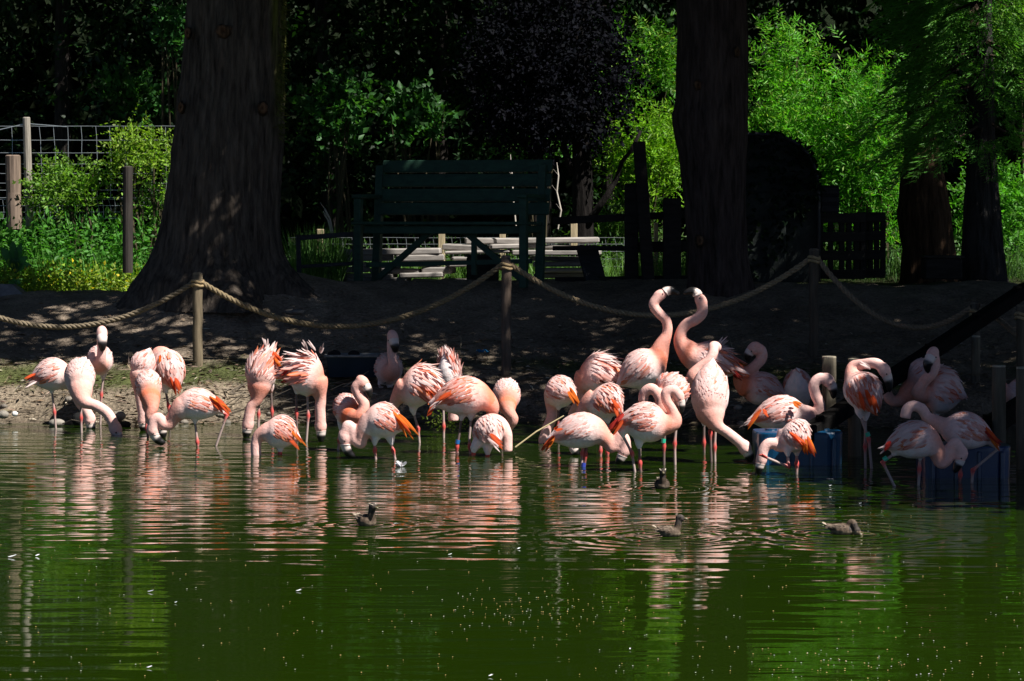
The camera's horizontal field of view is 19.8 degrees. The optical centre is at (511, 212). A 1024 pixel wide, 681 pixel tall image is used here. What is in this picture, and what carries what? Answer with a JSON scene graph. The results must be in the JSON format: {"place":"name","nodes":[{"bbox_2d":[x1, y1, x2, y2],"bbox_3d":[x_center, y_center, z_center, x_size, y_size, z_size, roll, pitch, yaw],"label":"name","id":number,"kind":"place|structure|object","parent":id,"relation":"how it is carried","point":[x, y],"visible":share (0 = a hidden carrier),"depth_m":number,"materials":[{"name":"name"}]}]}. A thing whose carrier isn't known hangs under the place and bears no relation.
{"place":"outdoors","nodes":[
{"label":"outdoors","id":0,"kind":"place"},
{"bbox_2d":[464,254,500,280],"bbox_3d":[-0.324,0.624,32.400,0.403,0.331,0.360,0,0,0],"label":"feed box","id":1,"kind":"object","parent":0,"point":[482,269],"visible":0.58,"depth_m":32.25,"materials":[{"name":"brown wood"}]},
{"bbox_2d":[0,421,1023,680],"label":"water","id":2,"kind":"structure","parent":0,"point":[238,535],"depth_m":16.36,"materials":[{"name":"green liquid"}]},
{"bbox_2d":[25,357,95,428],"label":"flamingo","id":3,"kind":"object","parent":2,"relation":"on","point":[47,374],"visible":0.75,"depth_m":26.54},
{"bbox_2d":[64,356,122,434],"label":"flamingo","id":4,"kind":"object","parent":2,"relation":"on","point":[79,375],"visible":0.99,"depth_m":25.89},
{"bbox_2d":[87,326,112,424],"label":"flamingo","id":5,"kind":"object","parent":2,"relation":"on","point":[99,356],"visible":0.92,"depth_m":26.87},
{"bbox_2d":[130,347,155,430],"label":"flamingo","id":6,"kind":"object","parent":2,"relation":"on","point":[142,360],"visible":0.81,"depth_m":26.31},
{"bbox_2d":[135,369,166,437],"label":"flamingo","id":7,"kind":"object","parent":2,"relation":"on","point":[148,385],"visible":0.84,"depth_m":25.44},
{"bbox_2d":[152,346,185,410],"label":"flamingo","id":8,"kind":"object","parent":2,"relation":"on","point":[170,369],"visible":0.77,"depth_m":26.51},
{"bbox_2d":[146,388,231,445],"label":"flamingo","id":9,"kind":"object","parent":2,"relation":"on","point":[194,405],"visible":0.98,"depth_m":24.54},
{"bbox_2d":[242,338,282,436],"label":"flamingo","id":10,"kind":"object","parent":2,"relation":"on","point":[262,362],"visible":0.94,"depth_m":25.56},
{"bbox_2d":[250,414,306,455],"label":"flamingo","id":11,"kind":"object","parent":2,"relation":"on","point":[279,432],"visible":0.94,"depth_m":23.61},
{"bbox_2d":[270,339,327,441],"bbox_3d":[-1.819,1.664,25.076,0.454,1.182,0.409,0,0,-24],"label":"flamingo","id":12,"kind":"object","parent":2,"relation":"on","point":[302,373],"visible":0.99,"depth_m":24.99},
{"bbox_2d":[332,375,372,450],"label":"flamingo","id":13,"kind":"object","parent":2,"relation":"on","point":[354,406],"visible":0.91,"depth_m":23.93},
{"bbox_2d":[338,401,418,458],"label":"flamingo","id":14,"kind":"object","parent":2,"relation":"on","point":[378,421],"visible":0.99,"depth_m":23.27},
{"bbox_2d":[389,359,444,442],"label":"flamingo","id":15,"kind":"object","parent":2,"relation":"on","point":[417,386],"visible":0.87,"depth_m":24.84},
{"bbox_2d":[436,345,463,437],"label":"flamingo","id":16,"kind":"object","parent":2,"relation":"on","point":[449,365],"visible":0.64,"depth_m":25.46},
{"bbox_2d":[427,376,498,453],"bbox_3d":[-0.407,1.788,23.833,0.582,0.933,0.307,0,0,-20],"label":"flamingo","id":17,"kind":"object","parent":2,"relation":"on","point":[463,397],"visible":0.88,"depth_m":23.76,"materials":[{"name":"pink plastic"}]},
{"bbox_2d":[470,413,511,455],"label":"flamingo","id":18,"kind":"object","parent":2,"relation":"on","point":[490,431],"visible":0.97,"depth_m":23.54},
{"bbox_2d":[493,377,520,443],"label":"flamingo","id":19,"kind":"object","parent":2,"relation":"on","point":[507,392],"visible":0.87,"depth_m":24.50},
{"bbox_2d":[538,375,578,443],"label":"flamingo","id":20,"kind":"object","parent":2,"relation":"on","point":[560,391],"visible":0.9,"depth_m":24.80},
{"bbox_2d":[541,412,630,466],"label":"flamingo","id":21,"kind":"object","parent":2,"relation":"on","point":[584,431],"visible":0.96,"depth_m":22.52,"materials":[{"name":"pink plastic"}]},
{"bbox_2d":[568,349,624,415],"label":"flamingo","id":22,"kind":"object","parent":2,"relation":"on","point":[595,371],"visible":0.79,"depth_m":25.07},
{"bbox_2d":[569,382,623,454],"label":"flamingo","id":23,"kind":"object","parent":2,"relation":"on","point":[604,402],"visible":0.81,"depth_m":23.61},
{"bbox_2d":[608,385,684,471],"bbox_3d":[1.016,1.776,22.170,0.588,0.958,0.276,0,0,0],"label":"flamingo","id":24,"kind":"object","parent":2,"relation":"on","point":[641,423],"visible":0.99,"depth_m":22.11},
{"bbox_2d":[616,286,679,402],"bbox_3d":[1.145,1.439,24.931,0.480,1.631,0.323,0,0,29],"label":"flamingo","id":25,"kind":"object","parent":2,"relation":"on","point":[640,368],"visible":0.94,"depth_m":24.88},
{"bbox_2d":[638,372,690,464],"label":"flamingo","id":26,"kind":"object","parent":2,"relation":"on","point":[663,380],"visible":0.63,"depth_m":22.65,"materials":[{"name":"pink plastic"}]},
{"bbox_2d":[686,341,720,452],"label":"flamingo","id":27,"kind":"object","parent":2,"relation":"on","point":[714,348],"visible":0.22,"depth_m":23.87},
{"bbox_2d":[674,287,748,380],"bbox_3d":[1.698,1.442,24.945,0.647,1.627,0.367,0,0,0],"label":"flamingo","id":28,"kind":"object","parent":2,"relation":"on","point":[690,353],"visible":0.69,"depth_m":24.89},
{"bbox_2d":[691,358,753,462],"bbox_3d":[1.609,1.702,22.970,0.352,1.107,0.502,0,0,-40],"label":"flamingo","id":29,"kind":"object","parent":2,"relation":"on","point":[709,393],"visible":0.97,"depth_m":22.88},
{"bbox_2d":[733,341,785,404],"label":"flamingo","id":30,"kind":"object","parent":2,"relation":"on","point":[757,387],"visible":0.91,"depth_m":24.99},
{"bbox_2d":[755,418,815,474],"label":"flamingo","id":31,"kind":"object","parent":2,"relation":"on","point":[794,436],"visible":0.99,"depth_m":21.83},
{"bbox_2d":[739,373,837,428],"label":"flamingo","id":32,"kind":"object","parent":2,"relation":"on","point":[779,411],"visible":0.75,"depth_m":23.66},
{"bbox_2d":[783,368,810,404],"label":"flamingo","id":33,"kind":"object","parent":2,"relation":"on","point":[796,382],"visible":0.62,"depth_m":24.97},
{"bbox_2d":[752,428,842,464],"bbox_3d":[2.236,1.882,22.980,0.695,0.386,0.499,0,0,0],"label":"blue float","id":34,"kind":"object","parent":2,"relation":"on","point":[827,443],"visible":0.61,"depth_m":22.76,"materials":[{"name":"plastic"}]},
{"bbox_2d":[822,356,835,428],"bbox_3d":[2.583,1.660,23.900,0.121,0.990,0.121,0,0,0],"label":"jetty post","id":35,"kind":"object","parent":2,"relation":"in","point":[829,364],"visible":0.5,"depth_m":23.85,"materials":[{"name":"brown wood"}]},
{"bbox_2d":[822,519,862,534],"bbox_3d":[2.010,1.915,17.858,0.249,0.109,0.117,0,0,0],"label":"duck","id":36,"kind":"object","parent":2,"relation":"on","point":[850,527],"visible":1,"depth_m":17.82},
{"bbox_2d":[848,358,860,456],"bbox_3d":[2.757,1.661,23.600,0.110,0.988,0.110,0,0,0],"label":"jetty post","id":37,"kind":"object","parent":2,"relation":"in","point":[854,435],"visible":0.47,"depth_m":23.55,"materials":[{"name":"brown wood"}]},
{"bbox_2d":[808,283,1023,441],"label":"sloping beam","id":38,"kind":"structure","parent":37,"relation":"attached to","point":[836,414],"depth_m":25.65,"materials":[{"name":"brown wood"}]},
{"bbox_2d":[843,358,892,468],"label":"flamingo","id":39,"kind":"object","parent":2,"relation":"on","point":[862,392],"visible":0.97,"depth_m":22.38,"materials":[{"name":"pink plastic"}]},
{"bbox_2d":[883,357,942,420],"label":"flamingo","id":40,"kind":"object","parent":2,"relation":"on","point":[916,371],"visible":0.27,"depth_m":24.65},
{"bbox_2d":[879,420,967,485],"bbox_3d":[2.936,1.869,21.001,0.659,0.774,0.255,0,0,0],"label":"flamingo","id":41,"kind":"object","parent":2,"relation":"on","point":[918,439],"visible":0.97,"depth_m":20.95,"materials":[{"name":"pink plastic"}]},
{"bbox_2d":[911,347,967,415],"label":"flamingo","id":42,"kind":"object","parent":2,"relation":"on","point":[938,389],"visible":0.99,"depth_m":24.18},
{"bbox_2d":[900,400,1002,481],"bbox_3d":[3.193,1.811,21.308,0.744,0.888,0.257,0,0,9],"label":"flamingo","id":43,"kind":"object","parent":2,"relation":"on","point":[969,430],"visible":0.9,"depth_m":21.23},
{"bbox_2d":[916,441,1010,478],"bbox_3d":[3.361,1.891,21.860,0.680,0.368,0.519,0,0,0],"label":"blue float","id":44,"kind":"object","parent":2,"relation":"on","point":[996,464],"visible":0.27,"depth_m":21.63,"materials":[{"name":"plastic"}]},
{"bbox_2d":[992,365,1005,442],"bbox_3d":[3.768,1.665,22.700,0.109,0.979,0.109,0,0,0],"label":"jetty post","id":45,"kind":"object","parent":2,"relation":"in","point":[999,401],"visible":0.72,"depth_m":22.66,"materials":[{"name":"brown wood"}]},
{"bbox_2d":[1016,366,1023,469],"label":"jetty post","id":46,"kind":"object","parent":2,"relation":"in","point":[1019,418],"visible":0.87,"depth_m":22.35,"materials":[{"name":"brown wood"}]},
{"bbox_2d":[0,0,1023,427],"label":"bank ground","id":47,"kind":"structure","parent":0,"point":[536,308],"depth_m":29.54,"materials":[{"name":"soil"}]},
{"bbox_2d":[5,155,21,228],"bbox_3d":[-5.710,-0.240,33.600,0.185,0.851,0.173,0,0,0],"label":"fence stake","id":48,"kind":"object","parent":47,"relation":"on","point":[13,191],"visible":0.95,"depth_m":33.53,"materials":[{"name":"brown wood"}]},
{"bbox_2d":[1,241,30,272],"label":"dock plant","id":49,"kind":"object","parent":47,"relation":"on","point":[13,252],"visible":0.97,"depth_m":32.80,"materials":[{"name":"green plant"}]},
{"bbox_2d":[0,0,44,134],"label":"woodland tree","id":50,"kind":"object","parent":47,"relation":"on","point":[15,48],"visible":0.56,"depth_m":41.26,"materials":[{"name":"green plant"}]},
{"bbox_2d":[23,117,32,227],"bbox_3d":[-5.593,-0.462,33.900,0.122,1.295,0.092,0,0,0],"label":"fence stake","id":51,"kind":"object","parent":47,"relation":"on","point":[27,156],"visible":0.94,"depth_m":33.86,"materials":[{"name":"brown wood"}]},
{"bbox_2d":[12,148,122,265],"bbox_3d":[-5.067,0.092,33.666,1.487,1.738,0.929,0,0,0],"label":"leafy shrub","id":52,"kind":"object","parent":47,"relation":"on","point":[53,180],"visible":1,"depth_m":33.65,"materials":[{"name":"green plant"}]},
{"bbox_2d":[0,256,145,291],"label":"herbs","id":53,"kind":"object","parent":47,"relation":"on","point":[78,279],"visible":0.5,"depth_m":32.81,"materials":[{"name":"green plant"}]},
{"bbox_2d":[0,241,149,290],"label":"tall grass","id":54,"kind":"structure","parent":47,"relation":"on","point":[91,266],"depth_m":33.20,"materials":[{"name":"green plant"}]},
{"bbox_2d":[0,204,158,290],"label":"nettle undergrowth","id":55,"kind":"object","parent":47,"relation":"on","point":[113,247],"visible":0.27,"depth_m":33.52,"materials":[{"name":"green plant"}]},
{"bbox_2d":[0,0,174,249],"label":"woodland tree","id":56,"kind":"object","parent":47,"relation":"on","point":[61,36],"visible":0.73,"depth_m":39.10,"materials":[{"name":"green plant"}]},
{"bbox_2d":[122,166,132,272],"bbox_3d":[-4.271,0.071,32.600,0.114,1.186,0.114,0,0,0],"label":"fence stake","id":57,"kind":"object","parent":47,"relation":"on","point":[127,241],"visible":1,"depth_m":32.55,"materials":[{"name":"brown wood"}]},
{"bbox_2d":[79,52,179,243],"bbox_3d":[-4.828,-0.552,37.464,1.370,3.024,1.038,0,0,0],"label":"tree","id":58,"kind":"object","parent":47,"relation":"on","point":[126,85],"visible":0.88,"depth_m":37.43,"materials":[{"name":"plant"}]},
{"bbox_2d":[88,101,174,267],"bbox_3d":[-4.279,-0.179,33.642,1.181,2.278,0.893,0,0,0],"label":"leafy shrub","id":59,"kind":"object","parent":47,"relation":"on","point":[152,157],"visible":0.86,"depth_m":33.62,"materials":[{"name":"green plant"}]},
{"bbox_2d":[133,170,168,250],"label":"leafy shrub","id":60,"kind":"object","parent":47,"relation":"on","point":[151,209],"visible":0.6,"depth_m":33.71,"materials":[{"name":"green plant"}]},
{"bbox_2d":[139,0,185,202],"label":"tree","id":61,"kind":"object","parent":47,"relation":"on","point":[176,20],"visible":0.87,"depth_m":36.46,"materials":[{"name":"plant"}]},
{"bbox_2d":[28,0,314,215],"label":"woodland tree","id":62,"kind":"object","parent":47,"relation":"on","point":[135,18],"visible":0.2,"depth_m":38.17,"materials":[{"name":"green plant"}]},
{"bbox_2d":[191,272,203,366],"bbox_3d":[-3.045,1.126,28.400,0.141,1.104,0.141,0,0,0],"label":"rope post","id":63,"kind":"object","parent":47,"relation":"on","point":[197,282],"visible":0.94,"depth_m":28.36,"materials":[{"name":"brown wood"}]},
{"bbox_2d":[0,281,190,329],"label":"rope","id":64,"kind":"object","parent":63,"relation":"attached to","point":[175,293],"visible":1,"depth_m":28.38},
{"bbox_2d":[115,0,319,312],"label":"conifer tree","id":65,"kind":"object","parent":47,"relation":"on","point":[220,228],"visible":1,"depth_m":30.21,"materials":[{"name":"brown plant"}]},
{"bbox_2d":[155,0,480,249],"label":"woodland tree","id":66,"kind":"object","parent":47,"relation":"on","point":[322,54],"visible":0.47,"depth_m":38.62,"materials":[{"name":"green plant"}]},
{"bbox_2d":[281,222,363,281],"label":"grass by root","id":67,"kind":"structure","parent":47,"relation":"on","point":[314,253],"depth_m":32.77,"materials":[{"name":"green plant"}]},
{"bbox_2d":[296,231,353,272],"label":"gate","id":68,"kind":"structure","parent":47,"relation":"on","point":[299,238],"depth_m":31.98,"materials":[{"name":"metal"}]},
{"bbox_2d":[284,56,388,248],"bbox_3d":[-2.232,-0.525,37.355,1.228,2.968,1.160,0,0,-40],"label":"leaf spray","id":69,"kind":"object","parent":47,"relation":"on","point":[343,99],"visible":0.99,"depth_m":37.36,"materials":[{"name":"plant"}]},
{"bbox_2d":[324,353,380,376],"bbox_3d":[-1.523,1.462,28.200,0.547,0.214,0.445,0,0,0],"label":"feeding trough","id":70,"kind":"object","parent":47,"relation":"on","point":[344,365],"visible":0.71,"depth_m":28.02,"materials":[{"name":"blue plastic"}]},
{"bbox_2d":[373,330,403,387],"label":"flamingo","id":71,"kind":"object","parent":47,"relation":"on","point":[388,367],"visible":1,"depth_m":27.71},
{"bbox_2d":[366,68,470,247],"bbox_3d":[-1.192,-0.461,37.867,1.359,2.843,1.150,0,0,0],"label":"leaf spray","id":72,"kind":"object","parent":47,"relation":"on","point":[411,105],"visible":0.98,"depth_m":37.70,"materials":[{"name":"plant"}]},
{"bbox_2d":[0,370,838,423],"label":"brushwood litter","id":73,"kind":"object","parent":47,"relation":"on","point":[267,399],"visible":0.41,"depth_m":27.35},
{"bbox_2d":[287,0,594,259],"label":"woodland tree","id":74,"kind":"object","parent":47,"relation":"on","point":[442,33],"visible":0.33,"depth_m":40.04,"materials":[{"name":"green plant"}]},
{"bbox_2d":[0,316,893,425],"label":"fallen twigs","id":75,"kind":"object","parent":47,"relation":"on","point":[375,385],"visible":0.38,"depth_m":28.00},
{"bbox_2d":[351,159,552,287],"bbox_3d":[-0.648,0.117,31.686,2.060,1.395,0.743,0,0,20],"label":"bench","id":76,"kind":"object","parent":47,"relation":"on","point":[523,203],"visible":0.96,"depth_m":31.77,"materials":[{"name":"green wood"}]},
{"bbox_2d":[284,232,685,278],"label":"meadow herbs","id":77,"kind":"object","parent":47,"relation":"on","point":[607,257],"visible":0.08,"depth_m":34.94,"materials":[{"name":"green plant"}]},
{"bbox_2d":[285,252,685,279],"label":"meadow grass","id":78,"kind":"structure","parent":47,"relation":"on","point":[615,270],"depth_m":34.09,"materials":[{"name":"green plant"}]},
{"bbox_2d":[499,255,512,376],"bbox_3d":[-0.057,1.057,28.400,0.141,1.298,0.141,0,0,0],"label":"rope post","id":79,"kind":"object","parent":47,"relation":"on","point":[506,268],"visible":0.97,"depth_m":28.36,"materials":[{"name":"brown wood"}]},
{"bbox_2d":[203,264,500,328],"bbox_3d":[-1.548,0.806,28.400,2.925,0.639,0.060,0,0,0],"label":"rope","id":80,"kind":"object","parent":79,"relation":"attached to","point":[410,314],"visible":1,"depth_m":28.38,"materials":[{"name":"fabric"}]},
{"bbox_2d":[511,258,808,317],"bbox_3d":[1.433,0.726,28.400,2.922,0.590,0.060,0,0,0],"label":"rope","id":81,"kind":"object","parent":79,"relation":"attached to","point":[742,297],"visible":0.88,"depth_m":28.38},
{"bbox_2d":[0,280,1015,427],"bbox_3d":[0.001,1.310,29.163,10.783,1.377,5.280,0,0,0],"label":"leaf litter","id":82,"kind":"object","parent":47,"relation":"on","point":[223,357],"visible":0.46,"depth_m":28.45,"materials":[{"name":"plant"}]},
{"bbox_2d":[0,0,1023,261],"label":"woods","id":83,"kind":"object","parent":47,"relation":"on","point":[30,78],"visible":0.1,"depth_m":49.03,"materials":[{"name":"green plant"}]},
{"bbox_2d":[400,0,675,264],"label":"woodland tree","id":84,"kind":"object","parent":47,"relation":"on","point":[465,152],"visible":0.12,"depth_m":39.45,"materials":[{"name":"green plant"}]},
{"bbox_2d":[442,0,657,267],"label":"copper beech","id":85,"kind":"object","parent":47,"relation":"on","point":[547,95],"visible":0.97,"depth_m":34.60,"materials":[{"name":"purple plant"}]},
{"bbox_2d":[577,245,604,280],"bbox_3d":[0.876,0.570,32.351,0.240,0.425,0.341,0,0,-18],"label":"leaning board","id":86,"kind":"object","parent":47,"relation":"on","point":[591,265],"visible":0.71,"depth_m":32.33,"materials":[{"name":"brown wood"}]},
{"bbox_2d":[463,0,768,213],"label":"woodland tree","id":87,"kind":"object","parent":47,"relation":"on","point":[651,11],"visible":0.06,"depth_m":41.90,"materials":[{"name":"green plant"}]},
{"bbox_2d":[552,141,687,281],"bbox_3d":[1.220,0.002,32.165,1.551,1.576,0.240,0,0,0],"label":"timber fence","id":88,"kind":"object","parent":47,"relation":"on","point":[637,216],"visible":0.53,"depth_m":32.15,"materials":[{"name":"brown wood"}]},
{"bbox_2d":[555,189,686,275],"bbox_3d":[1.331,0.447,36.729,1.831,1.648,1.739,0,0,0],"label":"willow bush","id":89,"kind":"object","parent":47,"relation":"on","point":[606,229],"visible":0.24,"depth_m":36.54,"materials":[{"name":"green plant"}]},
{"bbox_2d":[590,3,676,204],"bbox_3d":[1.602,-0.881,37.217,1.747,3.684,1.692,0,0,0],"label":"willow bush","id":90,"kind":"object","parent":47,"relation":"on","point":[656,71],"visible":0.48,"depth_m":37.11,"materials":[{"name":"green plant"}]},
{"bbox_2d":[592,86,683,259],"bbox_3d":[1.726,-0.329,36.990,1.848,2.585,1.888,0,0,0],"label":"willow bush","id":91,"kind":"object","parent":47,"relation":"on","point":[657,156],"visible":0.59,"depth_m":36.76,"materials":[{"name":"green plant"}]},
{"bbox_2d":[672,0,755,297],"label":"conifer tree","id":92,"kind":"object","parent":47,"relation":"on","point":[710,119],"visible":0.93,"depth_m":30.20,"materials":[{"name":"brown plant"}]},
{"bbox_2d":[642,0,858,127],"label":"woodland tree","id":93,"kind":"object","parent":47,"relation":"on","point":[786,11],"visible":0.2,"depth_m":43.77,"materials":[{"name":"green plant"}]},
{"bbox_2d":[685,127,825,281],"bbox_3d":[2.709,-0.089,33.172,1.578,1.761,1.456,0,0,0],"label":"bush","id":94,"kind":"object","parent":47,"relation":"on","point":[784,188],"visible":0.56,"depth_m":32.57,"materials":[{"name":"green plant"}]},
{"bbox_2d":[748,3,872,247],"bbox_3d":[3.596,-0.862,37.519,1.906,3.654,2.303,0,0,0],"label":"willow bush","id":95,"kind":"object","parent":47,"relation":"on","point":[794,94],"visible":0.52,"depth_m":37.39,"materials":[{"name":"green plant"}]},
{"bbox_2d":[807,248,820,356],"bbox_3d":[2.922,0.973,28.400,0.135,1.262,0.136,0,0,0],"label":"rope post","id":96,"kind":"object","parent":47,"relation":"on","point":[814,257],"visible":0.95,"depth_m":28.36,"materials":[{"name":"brown wood"}]},
{"bbox_2d":[819,258,971,329],"bbox_3d":[3.652,0.777,28.019,1.602,0.680,0.091,0,0,31],"label":"rope","id":97,"kind":"object","parent":96,"relation":"attached to","point":[859,303],"visible":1,"depth_m":28.05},
{"bbox_2d":[821,213,864,278],"bbox_3d":[3.714,0.372,33.048,0.530,0.742,0.118,0,0,0],"label":"pallet","id":98,"kind":"object","parent":47,"relation":"on","point":[848,237],"visible":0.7,"depth_m":32.99,"materials":[{"name":"brown wood"}]},
{"bbox_2d":[820,185,838,212],"bbox_3d":[3.572,-0.156,33.090,0.211,0.313,0.319,0,0,0],"label":"crate","id":99,"kind":"object","parent":98,"relation":"on","point":[830,200],"visible":0.84,"depth_m":32.93,"materials":[{"name":"brown wood"}]},
{"bbox_2d":[798,24,939,267],"bbox_3d":[4.557,-0.670,37.125,1.948,3.441,2.228,0,0,0],"label":"willow bush","id":100,"kind":"object","parent":47,"relation":"on","point":[859,180],"visible":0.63,"depth_m":36.94,"materials":[{"name":"green plant"}]},
{"bbox_2d":[856,212,885,277],"bbox_3d":[4.075,0.363,33.348,0.343,0.748,0.118,0,0,0],"label":"pallet","id":101,"kind":"object","parent":47,"relation":"on","point":[876,235],"visible":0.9,"depth_m":33.29,"materials":[{"name":"brown wood"}]},
{"bbox_2d":[786,0,1022,262],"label":"woodland tree","id":102,"kind":"object","parent":47,"relation":"on","point":[849,30],"visible":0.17,"depth_m":43.23,"materials":[{"name":"green plant"}]},
{"bbox_2d":[821,246,1023,282],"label":"grass by bushes","id":103,"kind":"structure","parent":47,"relation":"on","point":[1008,265],"depth_m":35.24,"materials":[{"name":"green plant"}]},
{"bbox_2d":[823,229,1023,280],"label":"herbs by bushes","id":104,"kind":"object","parent":47,"relation":"on","point":[955,241],"visible":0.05,"depth_m":36.03,"materials":[{"name":"green plant"}]},
{"bbox_2d":[845,0,1023,281],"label":"cypress tree","id":105,"kind":"object","parent":47,"relation":"on","point":[982,249],"visible":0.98,"depth_m":32.26,"materials":[{"name":"green plant"}]},
{"bbox_2d":[919,255,964,279],"bbox_3d":[4.672,0.590,31.900,0.440,0.258,0.400,0,0,0],"label":"wooden box","id":106,"kind":"object","parent":47,"relation":"on","point":[941,267],"visible":1,"depth_m":31.73,"materials":[{"name":"brown wood"}]},
{"bbox_2d":[875,0,1012,283],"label":"cypress tree","id":107,"kind":"object","parent":47,"relation":"on","point":[924,218],"visible":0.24,"depth_m":33.75,"materials":[{"name":"green plant"}]},
{"bbox_2d":[886,0,1023,182],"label":"woodland tree","id":108,"kind":"object","parent":47,"relation":"on","point":[996,117],"visible":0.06,"depth_m":42.06,"materials":[{"name":"green plant"}]},
{"bbox_2d":[946,140,1023,272],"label":"willow bush","id":109,"kind":"object","parent":47,"relation":"on","point":[1010,196],"visible":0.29,"depth_m":37.05,"materials":[{"name":"green plant"}]},
{"bbox_2d":[968,0,1023,275],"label":"willow bush","id":110,"kind":"object","parent":47,"relation":"on","point":[1014,32],"visible":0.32,"depth_m":37.86,"materials":[{"name":"green plant"}]},
{"bbox_2d":[1014,304,1023,366],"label":"rope post","id":111,"kind":"object","parent":47,"relation":"on","point":[1019,315],"visible":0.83,"depth_m":26.57,"materials":[{"name":"brown wood"}]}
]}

